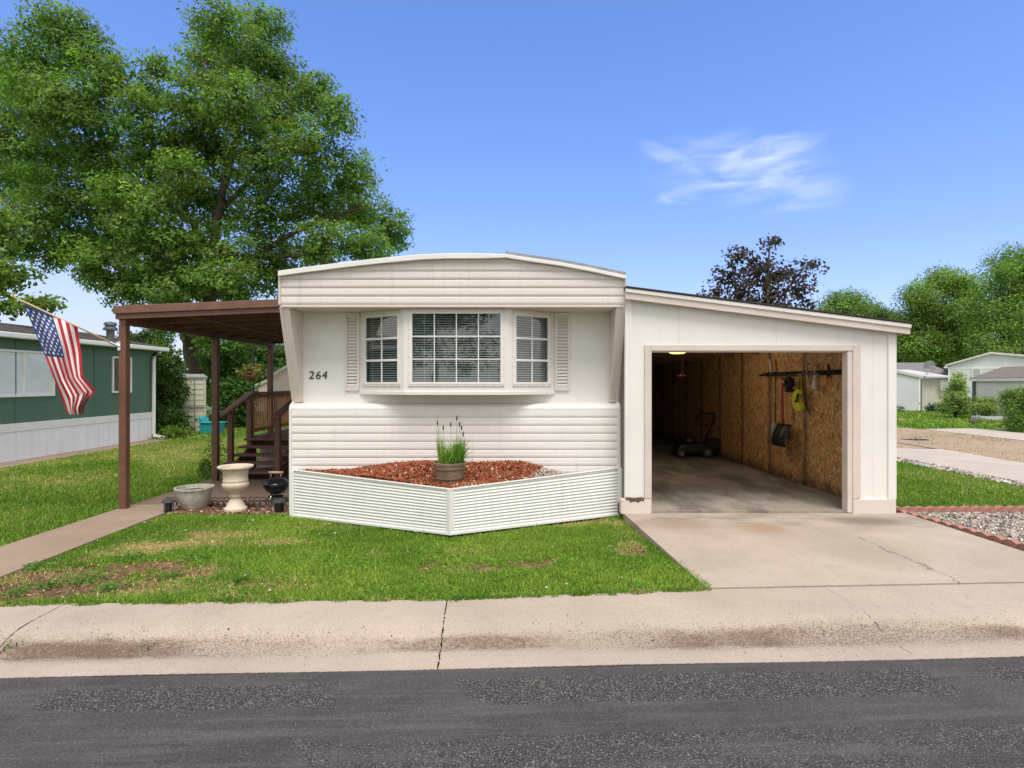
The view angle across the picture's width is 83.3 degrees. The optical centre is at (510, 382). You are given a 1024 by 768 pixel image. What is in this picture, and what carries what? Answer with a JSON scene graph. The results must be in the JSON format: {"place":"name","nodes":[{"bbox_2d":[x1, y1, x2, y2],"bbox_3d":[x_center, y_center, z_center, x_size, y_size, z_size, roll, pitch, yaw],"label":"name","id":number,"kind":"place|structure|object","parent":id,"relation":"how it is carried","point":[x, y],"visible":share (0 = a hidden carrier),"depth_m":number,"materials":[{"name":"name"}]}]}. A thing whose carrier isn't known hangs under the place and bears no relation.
{"place":"outdoors","nodes":[
{"label":"outdoors","id":0,"kind":"place"},
{"bbox_2d":[0,438,174,467],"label":"path","id":1,"kind":"structure","parent":0,"point":[39,459],"depth_m":13.66,"materials":[{"name":"concrete"}]},
{"bbox_2d":[0,504,179,578],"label":"path","id":2,"kind":"structure","parent":0,"point":[15,556],"depth_m":6.34,"materials":[{"name":"concrete"}]},
{"bbox_2d":[0,437,259,545],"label":"grass","id":3,"kind":"structure","parent":0,"point":[172,451],"depth_m":9.90,"materials":[{"name":"green plant"}]},
{"bbox_2d":[135,465,288,506],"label":"patio","id":4,"kind":"structure","parent":0,"point":[254,488],"depth_m":8.78,"materials":[{"name":"concrete"}]},
{"bbox_2d":[113,299,283,508],"bbox_3d":[-4.067,0.293,10.190,2.401,2.814,5.120,0,0,0],"label":"patio awning","id":5,"kind":"object","parent":4,"relation":"on","point":[256,322],"visible":0.73,"depth_m":8.14,"materials":[{"name":"brown paint"}]},
{"bbox_2d":[11,295,120,413],"bbox_3d":[-5.711,-0.342,7.378,1.170,1.520,0.311,0,0,-21],"label":"flag","id":6,"kind":"object","parent":5,"relation":"attached to","point":[58,338],"visible":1,"depth_m":7.41,"materials":[{"name":"fabric"}]},
{"bbox_2d":[232,344,277,434],"bbox_3d":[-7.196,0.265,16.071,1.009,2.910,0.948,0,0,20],"label":"flower basket","id":7,"kind":"object","parent":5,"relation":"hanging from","point":[250,372],"visible":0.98,"depth_m":15.89,"materials":[{"name":"green plant"}]},
{"bbox_2d":[219,391,291,477],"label":"porch stairs","id":8,"kind":"structure","parent":4,"relation":"on","point":[273,446],"depth_m":10.99,"materials":[{"name":"brown paint"}]},
{"bbox_2d":[261,471,288,503],"bbox_3d":[-3.326,1.478,8.173,0.385,0.433,0.385,0,0,0],"label":"kettle grill","id":9,"kind":"object","parent":4,"relation":"on","point":[276,486],"visible":0.97,"depth_m":8.07,"materials":[{"name":"black metal"}]},
{"bbox_2d":[148,415,288,439],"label":"grass","id":10,"kind":"structure","parent":0,"point":[202,435],"depth_m":18.50,"materials":[{"name":"green plant"}]},
{"bbox_2d":[0,512,712,605],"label":"lawn","id":11,"kind":"structure","parent":0,"point":[128,569],"depth_m":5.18,"materials":[{"name":"plant"}]},
{"bbox_2d":[0,551,253,597],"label":"lawn weeds","id":12,"kind":"object","parent":11,"relation":"on","point":[111,586],"visible":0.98,"depth_m":4.96,"materials":[{"name":"brown plant"}]},
{"bbox_2d":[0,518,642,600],"bbox_3d":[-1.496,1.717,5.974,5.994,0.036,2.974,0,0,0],"label":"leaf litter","id":13,"kind":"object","parent":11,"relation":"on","point":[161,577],"visible":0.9,"depth_m":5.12,"materials":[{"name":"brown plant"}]},
{"bbox_2d":[0,585,711,606],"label":"grass","id":14,"kind":"structure","parent":11,"relation":"on","point":[278,599],"depth_m":4.53,"materials":[{"name":"green plant"}]},
{"bbox_2d":[0,610,1018,664],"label":"grit","id":15,"kind":"object","parent":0,"point":[517,636],"visible":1,"depth_m":4.04,"materials":[{"name":"brown gravel"}]},
{"bbox_2d":[0,658,1023,767],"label":"road","id":16,"kind":"structure","parent":0,"point":[951,713],"depth_m":3.09,"materials":[{"name":"grey asphalt"}]},
{"bbox_2d":[0,583,1023,678],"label":"sidewalk","id":17,"kind":"structure","parent":0,"point":[486,633],"depth_m":4.07,"materials":[{"name":"concrete"}]},
{"bbox_2d":[0,595,459,652],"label":"weeds","id":18,"kind":"object","parent":17,"relation":"on","point":[9,647],"visible":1,"depth_m":3.90,"materials":[{"name":"green plant"}]},
{"bbox_2d":[0,401,1023,669],"bbox_3d":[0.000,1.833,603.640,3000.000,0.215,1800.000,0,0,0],"label":"ground","id":19,"kind":"structure","parent":0,"point":[362,525],"depth_m":7.90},
{"bbox_2d":[0,199,67,321],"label":"maple tree","id":20,"kind":"object","parent":19,"relation":"on","point":[8,274],"visible":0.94,"depth_m":15.20,"materials":[{"name":"green plant"}]},
{"bbox_2d":[0,322,168,462],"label":"neighbour home","id":21,"kind":"object","parent":19,"relation":"on","point":[37,419],"visible":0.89,"depth_m":14.07,"materials":[{"name":"green"}]},
{"bbox_2d":[0,349,54,397],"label":"window","id":22,"kind":"structure","parent":21,"relation":"in","point":[35,378],"depth_m":12.86,"materials":[{"name":"white paint"}]},
{"bbox_2d":[112,356,131,392],"bbox_3d":[-10.839,-0.211,16.082,0.039,1.001,0.793,0,0,0],"label":"window","id":23,"kind":"structure","parent":21,"relation":"in","point":[115,360],"depth_m":15.87,"materials":[{"name":"white paint"}]},
{"bbox_2d":[115,328,176,347],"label":"tree","id":24,"kind":"object","parent":19,"relation":"on","point":[142,336],"visible":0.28,"depth_m":61.28,"materials":[{"name":"green plant"}]},
{"bbox_2d":[161,498,175,512],"bbox_3d":[-4.478,1.661,7.551,0.170,0.278,0.170,0,0,0],"label":"path lantern","id":25,"kind":"object","parent":19,"relation":"on","point":[168,503],"visible":0.97,"depth_m":7.51,"materials":[{"name":"black plastic"}]},
{"bbox_2d":[145,338,197,433],"bbox_3d":[-11.423,0.189,18.906,2.001,3.326,2.240,0,0,0],"label":"vine shrub","id":26,"kind":"object","parent":19,"relation":"on","point":[168,393],"visible":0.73,"depth_m":18.69,"materials":[{"name":"green plant"}]},
{"bbox_2d":[157,424,193,438],"bbox_3d":[-10.339,1.537,17.865,0.970,0.612,1.571,0,0,-27],"label":"plant","id":27,"kind":"object","parent":19,"relation":"on","point":[169,433],"visible":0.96,"depth_m":17.43,"materials":[{"name":"green plant"}]},
{"bbox_2d":[167,374,206,431],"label":"resin shed","id":28,"kind":"structure","parent":19,"relation":"on","point":[196,402],"depth_m":19.86,"materials":[{"name":"beige plastic"}]},
{"bbox_2d":[195,456,211,478],"bbox_3d":[-5.473,1.545,10.325,0.296,0.412,0.301,0,0,0],"label":"plant","id":29,"kind":"object","parent":19,"relation":"on","point":[202,470],"visible":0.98,"depth_m":10.28,"materials":[{"name":"green plant"}]},
{"bbox_2d":[0,0,415,416],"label":"shade tree","id":30,"kind":"object","parent":19,"relation":"on","point":[134,203],"visible":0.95,"depth_m":22.56,"materials":[{"name":"green plant"}]},
{"bbox_2d":[198,416,226,433],"bbox_3d":[-9.994,1.419,19.300,0.795,0.581,0.540,0,0,0],"label":"teal seat","id":31,"kind":"object","parent":19,"relation":"on","point":[205,426],"visible":0.75,"depth_m":19.09,"materials":[{"name":"plastic"}]},
{"bbox_2d":[158,360,266,373],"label":"distant trees","id":32,"kind":"object","parent":19,"relation":"on","point":[185,367],"depth_m":114.68,"materials":[{"name":"green plant"}]},
{"bbox_2d":[201,439,226,471],"bbox_3d":[-5.721,1.414,11.147,0.505,0.659,0.546,0,0,-27],"label":"leafy plant","id":33,"kind":"object","parent":19,"relation":"on","point":[210,454],"visible":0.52,"depth_m":11.15,"materials":[{"name":"green plant"}]},
{"bbox_2d":[189,338,261,428],"bbox_3d":[-10.706,0.136,21.934,2.640,3.953,2.911,0,0,0],"label":"leafy shrub","id":34,"kind":"object","parent":19,"relation":"on","point":[236,355],"visible":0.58,"depth_m":21.41,"materials":[{"name":"green plant"}]},
{"bbox_2d":[165,506,288,514],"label":"bark mulch","id":35,"kind":"object","parent":19,"relation":"on","point":[250,511],"visible":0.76,"depth_m":7.59,"materials":[{"name":"brown wood"}]},
{"bbox_2d":[173,484,214,509],"bbox_3d":[-4.285,1.558,7.810,0.490,0.285,0.490,0,0,0],"label":"planter bowl","id":36,"kind":"object","parent":35,"relation":"on","point":[193,496],"visible":1,"depth_m":7.67,"materials":[{"name":"stone"}]},
{"bbox_2d":[217,463,253,511],"bbox_3d":[-3.662,1.404,7.676,0.448,0.592,0.448,0,0,0],"label":"garden urn","id":37,"kind":"object","parent":35,"relation":"on","point":[235,483],"visible":1,"depth_m":7.57,"materials":[{"name":"beige stone"}]},
{"bbox_2d":[218,497,246,506],"bbox_3d":[-3.793,1.635,7.860,0.394,0.141,0.012,0,0,0],"label":"wire edging","id":38,"kind":"object","parent":19,"relation":"on","point":[227,501],"visible":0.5,"depth_m":7.86,"materials":[{"name":"black metal"}]},
{"bbox_2d":[225,343,286,367],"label":"tree","id":39,"kind":"object","parent":19,"relation":"on","point":[260,354],"visible":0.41,"depth_m":46.75,"materials":[{"name":"green plant"}]},
{"bbox_2d":[236,359,283,385],"bbox_3d":[-16.072,0.148,37.979,5.940,3.318,4.639,0,0,0],"label":"tree","id":40,"kind":"object","parent":19,"relation":"on","point":[260,379],"visible":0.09,"depth_m":38.00,"materials":[{"name":"green plant"}]},
{"bbox_2d":[248,497,271,506],"bbox_3d":[-3.422,1.635,7.875,0.328,0.141,0.012,0,0,0],"label":"wire edging","id":41,"kind":"object","parent":19,"relation":"on","point":[260,502],"visible":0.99,"depth_m":7.87,"materials":[{"name":"black plastic"}]},
{"bbox_2d":[272,498,285,512],"bbox_3d":[-3.031,1.661,7.551,0.170,0.278,0.170,0,0,0],"label":"path lantern","id":42,"kind":"object","parent":19,"relation":"on","point":[278,505],"visible":0.96,"depth_m":7.51,"materials":[{"name":"black plastic"}]},
{"bbox_2d":[273,365,289,414],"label":"pink shed","id":43,"kind":"structure","parent":19,"relation":"on","point":[280,379],"depth_m":30.00,"materials":[{"name":"paint"}]},
{"bbox_2d":[278,251,625,514],"bbox_3d":[-0.719,0.050,14.842,4.311,3.340,15.515,0,0,0],"label":"mobile home","id":44,"kind":"object","parent":19,"relation":"on","point":[511,356],"visible":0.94,"depth_m":7.47,"materials":[{"name":"metal"}]},
{"bbox_2d":[360,309,554,394],"bbox_3d":[-0.705,-0.384,7.451,2.583,1.089,0.436,0,0,0],"label":"bay window","id":45,"kind":"structure","parent":44,"relation":"in","point":[404,385],"depth_m":7.31,"materials":[{"name":"beige"}]},
{"bbox_2d":[290,467,621,535],"bbox_3d":[-0.698,1.415,6.900,4.255,0.651,1.101,0,0,0],"label":"raised flower bed","id":46,"kind":"object","parent":19,"relation":"on","point":[583,495],"visible":0.99,"depth_m":6.85,"materials":[{"name":"white metal"}]},
{"bbox_2d":[299,459,556,487],"bbox_3d":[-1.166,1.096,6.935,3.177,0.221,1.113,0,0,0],"label":"bark mulch","id":47,"kind":"object","parent":46,"relation":"in","point":[413,469],"visible":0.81,"depth_m":7.03,"materials":[{"name":"brown wood"}]},
{"bbox_2d":[432,461,465,483],"bbox_3d":[-0.712,1.051,6.720,0.392,0.248,0.392,0,0,0],"label":"flower pot","id":48,"kind":"object","parent":47,"relation":"on","point":[449,473],"visible":0.86,"depth_m":6.57,"materials":[{"name":"brown ceramic"}]},
{"bbox_2d":[433,408,472,464],"bbox_3d":[-0.649,0.652,6.705,0.580,0.746,0.622,0,0,-21],"label":"spiky plant","id":49,"kind":"object","parent":48,"relation":"on","point":[455,454],"visible":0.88,"depth_m":6.68,"materials":[{"name":"green plant"}]},
{"bbox_2d":[454,467,567,487],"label":"white pebbles","id":50,"kind":"object","parent":47,"relation":"on","point":[543,470],"visible":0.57,"depth_m":7.15,"materials":[{"name":"white stone"}]},
{"bbox_2d":[652,435,846,512],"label":"floor slab","id":51,"kind":"structure","parent":19,"relation":"on","point":[691,483],"depth_m":8.67,"materials":[{"name":"concrete"}]},
{"bbox_2d":[670,413,719,457],"bbox_3d":[4.110,1.156,12.750,0.999,0.973,0.584,0,0,0],"label":"push mower","id":52,"kind":"object","parent":51,"relation":"on","point":[691,444],"visible":1,"depth_m":12.56,"materials":[{"name":"black plastic"}]},
{"bbox_2d":[696,232,829,309],"bbox_3d":[13.001,-3.080,29.984,7.188,9.763,4.245,0,0,0],"label":"purple maple","id":53,"kind":"object","parent":19,"relation":"on","point":[758,268],"visible":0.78,"depth_m":29.80,"materials":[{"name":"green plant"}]},
{"bbox_2d":[619,286,913,516],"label":"garage","id":54,"kind":"structure","parent":19,"relation":"on","point":[841,439],"depth_m":7.15,"materials":[{"name":"beige wood"}]},
{"bbox_2d":[758,369,841,375],"bbox_3d":[4.518,-0.150,9.025,0.162,0.081,2.650,0,0,0],"label":"tool rack","id":55,"kind":"object","parent":54,"relation":"attached to","point":[811,372],"visible":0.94,"depth_m":8.94,"materials":[{"name":"black plastic"}]},
{"bbox_2d":[771,377,791,446],"bbox_3d":[4.409,0.477,9.431,0.183,1.116,0.480,0,0,0],"label":"snow shovel","id":56,"kind":"object","parent":55,"relation":"hanging from","point":[779,434],"visible":0.99,"depth_m":9.37,"materials":[{"name":"black plastic"}]},
{"bbox_2d":[781,377,794,392],"bbox_3d":[4.435,0.034,9.202,0.186,0.256,0.270,0,0,0],"label":"black cap","id":57,"kind":"object","parent":55,"relation":"hanging from","point":[788,383],"visible":1,"depth_m":9.12,"materials":[{"name":"plastic"}]},
{"bbox_2d":[792,373,804,410],"bbox_3d":[4.457,0.144,8.941,0.085,0.587,0.279,0,0,0],"label":"yellow guard","id":58,"kind":"object","parent":55,"relation":"hanging from","point":[798,405],"visible":1,"depth_m":8.91,"materials":[{"name":"plastic"}]},
{"bbox_2d":[804,363,809,388],"bbox_3d":[4.491,-0.098,8.713,0.060,0.394,0.110,0,0,0],"label":"hammer","id":59,"kind":"object","parent":55,"relation":"hanging from","point":[807,376],"visible":1,"depth_m":8.69,"materials":[{"name":"brown wood"}]},
{"bbox_2d":[812,370,816,389],"bbox_3d":[4.486,-0.036,8.504,0.032,0.284,0.098,0,0,0],"label":"white trowel","id":60,"kind":"object","parent":55,"relation":"hanging from","point":[814,384],"visible":1,"depth_m":8.48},
{"bbox_2d":[825,364,832,387],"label":"hedge shears","id":61,"kind":"object","parent":55,"relation":"hanging from","point":[828,377],"visible":0.98,"depth_m":8.14,"materials":[{"name":"metal"}]},
{"bbox_2d":[814,284,887,316],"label":"bright tree","id":62,"kind":"object","parent":19,"relation":"on","point":[841,303],"visible":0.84,"depth_m":60.68,"materials":[{"name":"green plant"}]},
{"bbox_2d":[855,302,901,318],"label":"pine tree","id":63,"kind":"object","parent":19,"relation":"on","point":[882,313],"visible":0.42,"depth_m":68.46,"materials":[{"name":"green plant"}]},
{"bbox_2d":[902,506,916,511],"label":"edging brick","id":64,"kind":"object","parent":19,"relation":"on","point":[909,509],"visible":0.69,"depth_m":7.49,"materials":[{"name":"red brick"}]},
{"bbox_2d":[897,370,922,410],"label":"grey shed","id":65,"kind":"structure","parent":19,"relation":"on","point":[908,391],"depth_m":34.50,"materials":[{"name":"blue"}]},
{"bbox_2d":[897,443,925,447],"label":"dirt yard","id":66,"kind":"structure","parent":19,"relation":"on","point":[899,445],"depth_m":15.38,"materials":[{"name":"beige soil"}]},
{"bbox_2d":[914,506,927,512],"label":"edging brick","id":67,"kind":"object","parent":19,"relation":"on","point":[921,509],"visible":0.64,"depth_m":7.50,"materials":[{"name":"red brick"}]},
{"bbox_2d":[899,370,950,410],"bbox_3d":[25.637,0.436,36.275,1.539,2.568,3.650,0,0,0],"label":"lean to shed","id":68,"kind":"object","parent":19,"relation":"on","point":[930,390],"visible":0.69,"depth_m":34.80,"materials":[{"name":"white paint"}]},
{"bbox_2d":[923,361,935,374],"bbox_3d":[25.448,-0.827,34.976,0.561,0.975,0.557,0,0,-45],"label":"satellite dish","id":69,"kind":"object","parent":68,"relation":"on","point":[929,366],"visible":0.99,"depth_m":35.03,"materials":[{"name":"metal"}]},
{"bbox_2d":[919,402,937,411],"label":"plant","id":70,"kind":"object","parent":19,"relation":"on","point":[929,408],"visible":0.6,"depth_m":33.12,"materials":[{"name":"green plant"}]},
{"bbox_2d":[925,506,939,512],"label":"edging brick","id":71,"kind":"object","parent":19,"relation":"on","point":[932,509],"visible":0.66,"depth_m":7.50,"materials":[{"name":"red brick"}]},
{"bbox_2d":[897,351,969,368],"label":"dark tree","id":72,"kind":"object","parent":19,"relation":"on","point":[900,360],"visible":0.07,"depth_m":64.72,"materials":[{"name":"green plant"}]},
{"bbox_2d":[926,518,940,522],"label":"edging brick","id":73,"kind":"object","parent":19,"relation":"on","point":[935,520],"visible":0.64,"depth_m":6.85,"materials":[{"name":"red brick"}]},
{"bbox_2d":[885,261,992,367],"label":"round tree","id":74,"kind":"object","parent":19,"relation":"on","point":[935,329],"visible":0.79,"depth_m":57.14,"materials":[{"name":"green plant"}]},
{"bbox_2d":[937,506,950,511],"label":"edging brick","id":75,"kind":"object","parent":19,"relation":"on","point":[944,509],"visible":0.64,"depth_m":7.50,"materials":[{"name":"red brick"}]},
{"bbox_2d":[937,521,952,526],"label":"edging brick","id":76,"kind":"object","parent":19,"relation":"on","point":[946,523],"visible":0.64,"depth_m":6.69,"materials":[{"name":"red brick"}]},
{"bbox_2d":[897,409,1010,428],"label":"grass","id":77,"kind":"structure","parent":19,"relation":"on","point":[939,419],"depth_m":24.55,"materials":[{"name":"green plant"}]},
{"bbox_2d":[933,371,977,417],"bbox_3d":[21.358,0.608,27.594,1.807,2.397,2.159,0,0,36],"label":"cedar shrub","id":78,"kind":"object","parent":19,"relation":"on","point":[956,401],"visible":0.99,"depth_m":27.20,"materials":[{"name":"green plant"}]},
{"bbox_2d":[949,506,962,512],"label":"edging brick","id":79,"kind":"object","parent":19,"relation":"on","point":[955,509],"visible":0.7,"depth_m":7.51,"materials":[{"name":"red brick"}]},
{"bbox_2d":[949,524,965,530],"bbox_3d":[5.100,1.687,6.571,0.080,0.127,0.150,0,0,-9],"label":"edging brick","id":80,"kind":"object","parent":19,"relation":"on","point":[957,526],"visible":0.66,"depth_m":6.55,"materials":[{"name":"red brick"}]},
{"bbox_2d":[897,458,1023,486],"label":"edge stones","id":81,"kind":"object","parent":19,"relation":"on","point":[969,473],"visible":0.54,"depth_m":10.80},
{"bbox_2d":[897,428,1023,461],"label":"dirt yard","id":82,"kind":"structure","parent":19,"relation":"on","point":[1012,448],"depth_m":15.96,"materials":[{"name":"beige soil"}]},
{"bbox_2d":[897,448,1023,481],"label":"concrete pad","id":83,"kind":"object","parent":19,"relation":"on","point":[1002,468],"visible":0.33,"depth_m":12.27,"materials":[{"name":"beige concrete"}]},
{"bbox_2d":[960,506,973,512],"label":"edging brick","id":84,"kind":"object","parent":19,"relation":"on","point":[968,509],"visible":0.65,"depth_m":7.51,"materials":[{"name":"red brick"}]},
{"bbox_2d":[961,528,977,534],"bbox_3d":[5.122,1.687,6.417,0.080,0.127,0.150,0,0,-6],"label":"edging brick","id":85,"kind":"object","parent":19,"relation":"on","point":[969,530],"visible":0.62,"depth_m":6.39,"materials":[{"name":"red brick"}]},
{"bbox_2d":[923,428,1023,440],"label":"concrete pad","id":86,"kind":"object","parent":19,"relation":"on","point":[996,434],"visible":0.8,"depth_m":19.37,"materials":[{"name":"grey concrete"}]},
{"bbox_2d":[971,506,985,513],"bbox_3d":[6.131,1.687,7.555,0.150,0.127,0.080,0,0,2],"label":"edging brick","id":87,"kind":"object","parent":19,"relation":"on","point":[979,509],"visible":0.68,"depth_m":7.52,"materials":[{"name":"red brick"}]},
{"bbox_2d":[974,531,991,539],"bbox_3d":[5.144,1.687,6.262,0.080,0.127,0.150,0,0,-9],"label":"edging brick","id":88,"kind":"object","parent":19,"relation":"on","point":[983,534],"visible":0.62,"depth_m":6.24,"materials":[{"name":"red brick"}]},
{"bbox_2d":[968,396,999,415],"bbox_3d":[21.809,1.178,26.524,1.368,1.282,1.880,0,0,40],"label":"shrub","id":89,"kind":"object","parent":19,"relation":"on","point":[986,406],"visible":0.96,"depth_m":26.32,"materials":[{"name":"green plant"}]},
{"bbox_2d":[969,417,1002,422],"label":"plant","id":90,"kind":"object","parent":19,"relation":"on","point":[978,420],"visible":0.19,"depth_m":24.35,"materials":[{"name":"green plant"}]},
{"bbox_2d":[949,240,1023,358],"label":"tall tree","id":91,"kind":"object","parent":19,"relation":"on","point":[1003,321],"visible":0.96,"depth_m":48.54,"materials":[{"name":"green plant"}]},
{"bbox_2d":[971,416,1002,419],"bbox_3d":[21.422,1.620,25.900,0.960,0.200,0.600,0,0,0],"label":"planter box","id":92,"kind":"object","parent":19,"relation":"on","point":[991,417],"visible":0.53,"depth_m":25.69,"materials":[{"name":"concrete"}]},
{"bbox_2d":[983,506,996,512],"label":"edging brick","id":93,"kind":"object","parent":19,"relation":"on","point":[991,509],"visible":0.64,"depth_m":7.52,"materials":[{"name":"red brick"}]},
{"bbox_2d":[969,366,1023,418],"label":"cream shed","id":94,"kind":"structure","parent":19,"relation":"on","point":[989,383],"depth_m":27.39,"materials":[{"name":"white"}]},
{"bbox_2d":[988,535,1005,543],"bbox_3d":[5.166,1.687,6.108,0.080,0.127,0.150,0,0,-7],"label":"edging brick","id":95,"kind":"object","parent":19,"relation":"on","point":[997,538],"visible":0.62,"depth_m":6.09,"materials":[{"name":"red brick"}]},
{"bbox_2d":[994,505,1008,513],"bbox_3d":[6.437,1.687,7.562,0.150,0.127,0.080,0,0,0],"label":"edging brick","id":96,"kind":"object","parent":19,"relation":"on","point":[1002,508],"visible":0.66,"depth_m":7.52,"materials":[{"name":"red brick"}]},
{"bbox_2d":[994,385,1023,431],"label":"clipped hedge","id":97,"kind":"object","parent":19,"relation":"on","point":[1014,402],"visible":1,"depth_m":20.07,"materials":[{"name":"green plant"}]},
{"bbox_2d":[1002,539,1021,548],"bbox_3d":[5.188,1.687,5.953,0.080,0.127,0.150,0,0,-9],"label":"edging brick","id":98,"kind":"object","parent":19,"relation":"on","point":[1012,543],"visible":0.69,"depth_m":5.93,"materials":[{"name":"red brick"}]},
{"bbox_2d":[1005,505,1019,513],"bbox_3d":[6.590,1.687,7.566,0.150,0.127,0.080,0,0,-1],"label":"edging brick","id":99,"kind":"object","parent":19,"relation":"on","point":[1012,509],"visible":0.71,"depth_m":7.53,"materials":[{"name":"red brick"}]},
{"bbox_2d":[1017,543,1023,550],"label":"edging brick","id":100,"kind":"object","parent":19,"relation":"on","point":[1020,546],"visible":0.69,"depth_m":5.83,"materials":[{"name":"red brick"}]},
{"bbox_2d":[0,0,1023,369],"label":"sky","id":101,"kind":"structure","parent":0,"point":[881,141],"materials":[{"name":"blue"}]},
{"bbox_2d":[623,513,1023,588],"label":"driveway","id":102,"kind":"structure","parent":0,"point":[752,550],"depth_m":5.75,"materials":[{"name":"concrete"}]},
{"bbox_2d":[897,363,947,399],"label":"grey roof house","id":103,"kind":"structure","parent":0,"point":[915,367],"depth_m":42.83,"materials":[{"name":"grey"}]},
{"bbox_2d":[895,460,1023,506],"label":"grass","id":104,"kind":"structure","parent":0,"point":[929,493],"depth_m":9.06,"materials":[{"name":"green plant"}]},
{"bbox_2d":[899,429,1023,459],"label":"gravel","id":105,"kind":"structure","parent":0,"point":[959,437],"depth_m":17.32,"materials":[{"name":"gravel"}]},
{"bbox_2d":[915,511,1023,542],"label":"gravel","id":106,"kind":"structure","parent":0,"point":[1005,528],"depth_m":6.98,"materials":[{"name":"grey gravel"}]},
{"bbox_2d":[944,352,1023,398],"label":"grey house","id":107,"kind":"structure","parent":0,"point":[970,367],"depth_m":38.93,"materials":[{"name":"white paint"}]},
{"bbox_2d":[972,367,981,376],"bbox_3d":[31.634,-0.696,39.084,0.528,0.627,0.039,0,0,37],"label":"window","id":108,"kind":"structure","parent":107,"relation":"in","point":[975,371],"depth_m":39.08,"materials":[{"name":"white paint"}]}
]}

